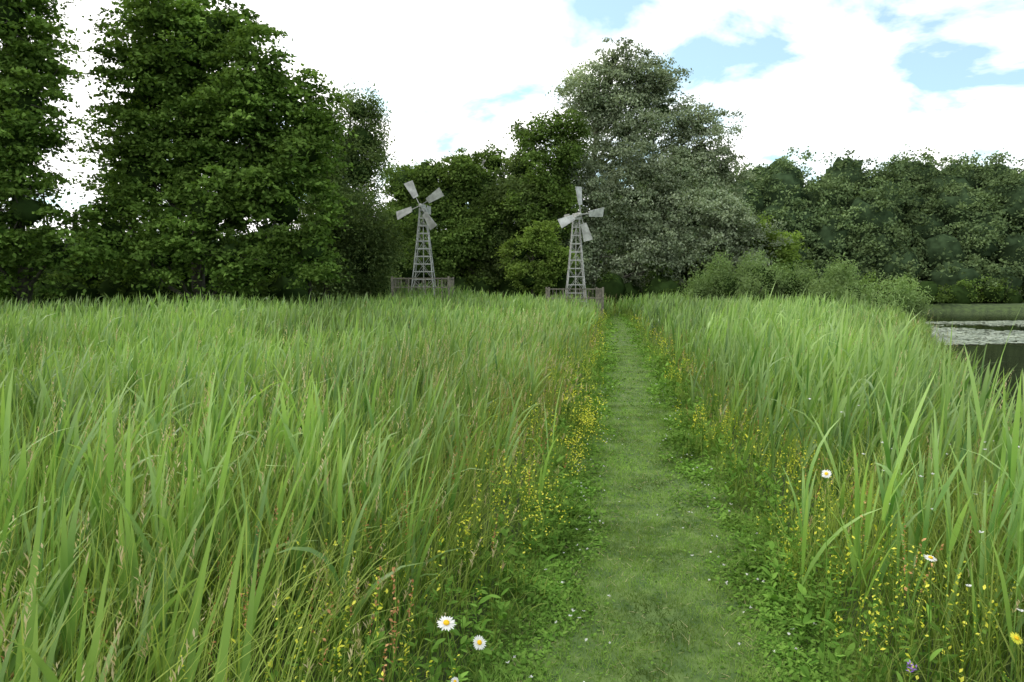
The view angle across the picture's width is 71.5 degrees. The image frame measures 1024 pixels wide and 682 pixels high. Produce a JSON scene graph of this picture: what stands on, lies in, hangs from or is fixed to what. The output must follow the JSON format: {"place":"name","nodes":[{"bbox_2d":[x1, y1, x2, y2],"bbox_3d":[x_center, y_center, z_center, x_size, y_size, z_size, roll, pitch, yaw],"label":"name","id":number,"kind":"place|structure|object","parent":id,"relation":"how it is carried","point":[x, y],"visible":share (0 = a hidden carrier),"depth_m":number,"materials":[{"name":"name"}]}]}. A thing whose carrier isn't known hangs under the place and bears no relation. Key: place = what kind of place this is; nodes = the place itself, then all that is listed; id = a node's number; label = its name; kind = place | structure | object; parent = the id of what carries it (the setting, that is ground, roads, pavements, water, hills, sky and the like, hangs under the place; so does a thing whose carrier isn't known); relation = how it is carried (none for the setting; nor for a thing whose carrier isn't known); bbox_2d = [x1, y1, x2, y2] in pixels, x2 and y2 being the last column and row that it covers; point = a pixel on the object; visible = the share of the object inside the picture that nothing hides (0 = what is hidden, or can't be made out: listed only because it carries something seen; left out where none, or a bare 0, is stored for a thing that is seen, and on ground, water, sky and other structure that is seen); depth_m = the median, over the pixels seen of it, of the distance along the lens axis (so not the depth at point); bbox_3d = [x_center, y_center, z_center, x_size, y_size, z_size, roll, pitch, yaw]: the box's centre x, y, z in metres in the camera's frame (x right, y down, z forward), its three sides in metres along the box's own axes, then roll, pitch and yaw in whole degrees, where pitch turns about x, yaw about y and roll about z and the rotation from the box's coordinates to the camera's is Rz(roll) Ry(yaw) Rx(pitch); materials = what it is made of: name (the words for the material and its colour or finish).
{"place":"outdoors","nodes":[
{"label":"outdoors","id":0,"kind":"place"},
{"bbox_2d":[0,0,1023,239],"label":"sky","id":1,"kind":"structure","parent":0,"point":[871,78],"materials":[{"name":"white"}]},
{"bbox_2d":[0,288,1023,681],"bbox_3d":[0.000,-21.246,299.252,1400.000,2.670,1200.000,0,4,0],"label":"ground","id":2,"kind":"structure","parent":0,"point":[935,307],"depth_m":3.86,"materials":[{"name":"green plant"}]},
{"bbox_2d":[0,0,116,309],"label":"maple tree","id":3,"kind":"object","parent":2,"relation":"on","point":[25,65],"visible":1,"depth_m":26.00,"materials":[{"name":"green plant"}]},
{"bbox_2d":[49,87,217,295],"bbox_3d":[-17.983,-6.786,34.212,9.224,11.992,6.850,2,5,24],"label":"maple tree","id":4,"kind":"object","parent":2,"relation":"on","point":[91,187],"visible":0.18,"depth_m":33.05,"materials":[{"name":"green plant"}]},
{"bbox_2d":[57,0,360,302],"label":"maple tree","id":5,"kind":"object","parent":2,"relation":"on","point":[264,163],"visible":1,"depth_m":27.99,"materials":[{"name":"green plant"}]},
{"bbox_2d":[285,77,415,301],"bbox_3d":[-8.965,-7.844,38.865,8.149,13.187,7.367,0,4,0],"label":"birch tree","id":6,"kind":"object","parent":2,"relation":"on","point":[365,257],"visible":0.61,"depth_m":38.25,"materials":[{"name":"green plant"}]},
{"bbox_2d":[0,183,819,311],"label":"woodland undergrowth","id":7,"kind":"object","parent":2,"relation":"on","point":[613,284],"visible":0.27,"depth_m":38.44,"materials":[{"name":"green plant"}]},
{"bbox_2d":[396,180,443,303],"bbox_3d":[-4.848,-5.189,37.538,2.243,6.472,2.035,-2,5,-24],"label":"windmill","id":8,"kind":"object","parent":2,"relation":"on","point":[432,197],"visible":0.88,"depth_m":37.34,"materials":[{"name":"metal"}]},
{"bbox_2d":[372,157,471,289],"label":"oak tree","id":9,"kind":"object","parent":2,"relation":"on","point":[421,176],"visible":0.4,"depth_m":46.95,"materials":[{"name":"green plant"}]},
{"bbox_2d":[391,276,453,306],"bbox_3d":[-4.700,-2.503,37.920,2.990,1.847,2.990,0,4,0],"label":"wooden fence","id":10,"kind":"object","parent":2,"relation":"on","point":[450,282],"visible":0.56,"depth_m":36.42,"materials":[{"name":"grey wood"}]},
{"bbox_2d":[436,616,460,677],"bbox_3d":[-0.207,1.215,2.374,0.080,0.613,0.109,0,4,0],"label":"oxeye daisy","id":11,"kind":"object","parent":2,"relation":"on","point":[447,623],"visible":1,"depth_m":2.33,"materials":[{"name":"white plant"}]},
{"bbox_2d":[451,677,458,681],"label":"oxeye daisy","id":12,"kind":"object","parent":2,"relation":"on","point":[454,679],"visible":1,"depth_m":2.24,"materials":[{"name":"white plant"}]},
{"bbox_2d":[405,139,520,285],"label":"oak tree","id":13,"kind":"object","parent":2,"relation":"on","point":[467,180],"visible":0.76,"depth_m":46.53,"materials":[{"name":"green plant"}]},
{"bbox_2d":[473,635,487,681],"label":"oxeye daisy","id":14,"kind":"object","parent":2,"relation":"on","point":[479,643],"visible":1,"depth_m":2.29,"materials":[{"name":"white plant"}]},
{"bbox_2d":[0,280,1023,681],"bbox_3d":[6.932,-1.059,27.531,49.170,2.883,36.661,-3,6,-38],"label":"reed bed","id":15,"kind":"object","parent":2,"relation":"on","point":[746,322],"visible":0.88,"depth_m":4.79,"materials":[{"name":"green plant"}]},
{"bbox_2d":[1,310,1023,681],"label":"wildflowers","id":16,"kind":"object","parent":2,"relation":"on","point":[783,548],"visible":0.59,"depth_m":3.55,"materials":[{"name":"yellow plant"}]},
{"bbox_2d":[460,148,584,291],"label":"oak tree","id":17,"kind":"object","parent":2,"relation":"on","point":[512,179],"visible":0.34,"depth_m":46.30,"materials":[{"name":"green plant"}]},
{"bbox_2d":[491,220,579,297],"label":"hawthorn tree","id":18,"kind":"object","parent":2,"relation":"on","point":[539,240],"visible":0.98,"depth_m":42.51,"materials":[{"name":"green plant"}]},
{"bbox_2d":[55,144,1023,303],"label":"distant trees","id":19,"kind":"object","parent":2,"relation":"on","point":[955,221],"visible":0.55,"depth_m":77.78,"materials":[{"name":"green plant"}]},
{"bbox_2d":[495,105,592,244],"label":"ash tree","id":20,"kind":"object","parent":2,"relation":"on","point":[546,163],"visible":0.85,"depth_m":45.10,"materials":[{"name":"green plant"}]},
{"bbox_2d":[545,287,603,317],"bbox_3d":[3.200,-1.774,36.973,2.790,2.054,2.790,0,4,0],"label":"wooden fence","id":21,"kind":"object","parent":2,"relation":"on","point":[600,293],"visible":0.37,"depth_m":35.58,"materials":[{"name":"grey wood"}]},
{"bbox_2d":[557,186,603,303],"bbox_3d":[3.453,-4.483,36.458,2.184,6.740,2.059,2,5,19],"label":"windmill","id":22,"kind":"object","parent":2,"relation":"on","point":[565,220],"visible":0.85,"depth_m":36.45,"materials":[{"name":"metal"}]},
{"bbox_2d":[319,313,957,681],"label":"weeds","id":23,"kind":"object","parent":2,"relation":"on","point":[802,620],"visible":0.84,"depth_m":3.93,"materials":[{"name":"green plant"}]},
{"bbox_2d":[528,36,794,293],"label":"silver poplar tree","id":24,"kind":"object","parent":2,"relation":"on","point":[655,236],"visible":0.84,"depth_m":47.23,"materials":[{"name":"green plant"}]},
{"bbox_2d":[677,237,823,302],"bbox_3d":[11.823,-2.931,34.504,7.136,4.271,4.805,0,4,0],"label":"willow shrub","id":25,"kind":"object","parent":2,"relation":"on","point":[756,279],"visible":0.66,"depth_m":34.45,"materials":[{"name":"green plant"}]},
{"bbox_2d":[708,211,809,275],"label":"ash tree","id":26,"kind":"object","parent":2,"relation":"on","point":[784,252],"visible":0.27,"depth_m":48.30,"materials":[{"name":"green plant"}]},
{"bbox_2d":[818,470,837,681],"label":"oxeye daisy","id":27,"kind":"object","parent":2,"relation":"on","point":[826,473],"visible":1,"depth_m":2.91,"materials":[{"name":"green plant"}]},
{"bbox_2d":[800,249,941,319],"bbox_3d":[15.865,-2.325,31.641,6.671,3.602,4.215,0,4,0],"label":"willow shrub","id":28,"kind":"object","parent":2,"relation":"on","point":[899,292],"visible":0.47,"depth_m":31.54,"materials":[{"name":"green plant"}]},
{"bbox_2d":[924,555,942,681],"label":"oxeye daisy","id":29,"kind":"object","parent":2,"relation":"on","point":[930,558],"visible":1,"depth_m":2.46,"materials":[{"name":"green plant"}]},
{"bbox_2d":[849,268,1023,303],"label":"waterside shrubs","id":30,"kind":"object","parent":2,"relation":"on","point":[959,292],"visible":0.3,"depth_m":69.22,"materials":[{"name":"green plant"}]},
{"bbox_2d":[1000,632,1022,681],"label":"yellow wildflower","id":31,"kind":"object","parent":2,"relation":"on","point":[1016,637],"visible":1,"depth_m":2.23,"materials":[{"name":"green plant"}]},
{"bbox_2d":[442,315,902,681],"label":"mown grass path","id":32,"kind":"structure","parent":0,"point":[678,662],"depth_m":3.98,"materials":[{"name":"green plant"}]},
{"bbox_2d":[918,311,1023,422],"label":"pond water","id":33,"kind":"structure","parent":0,"point":[1013,355],"depth_m":26.80,"materials":[{"name":"black liquid"}]},
{"bbox_2d":[926,320,1023,344],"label":"water lilies","id":34,"kind":"object","parent":33,"relation":"on","point":[963,336],"visible":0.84,"depth_m":33.67,"materials":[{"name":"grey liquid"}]}
]}

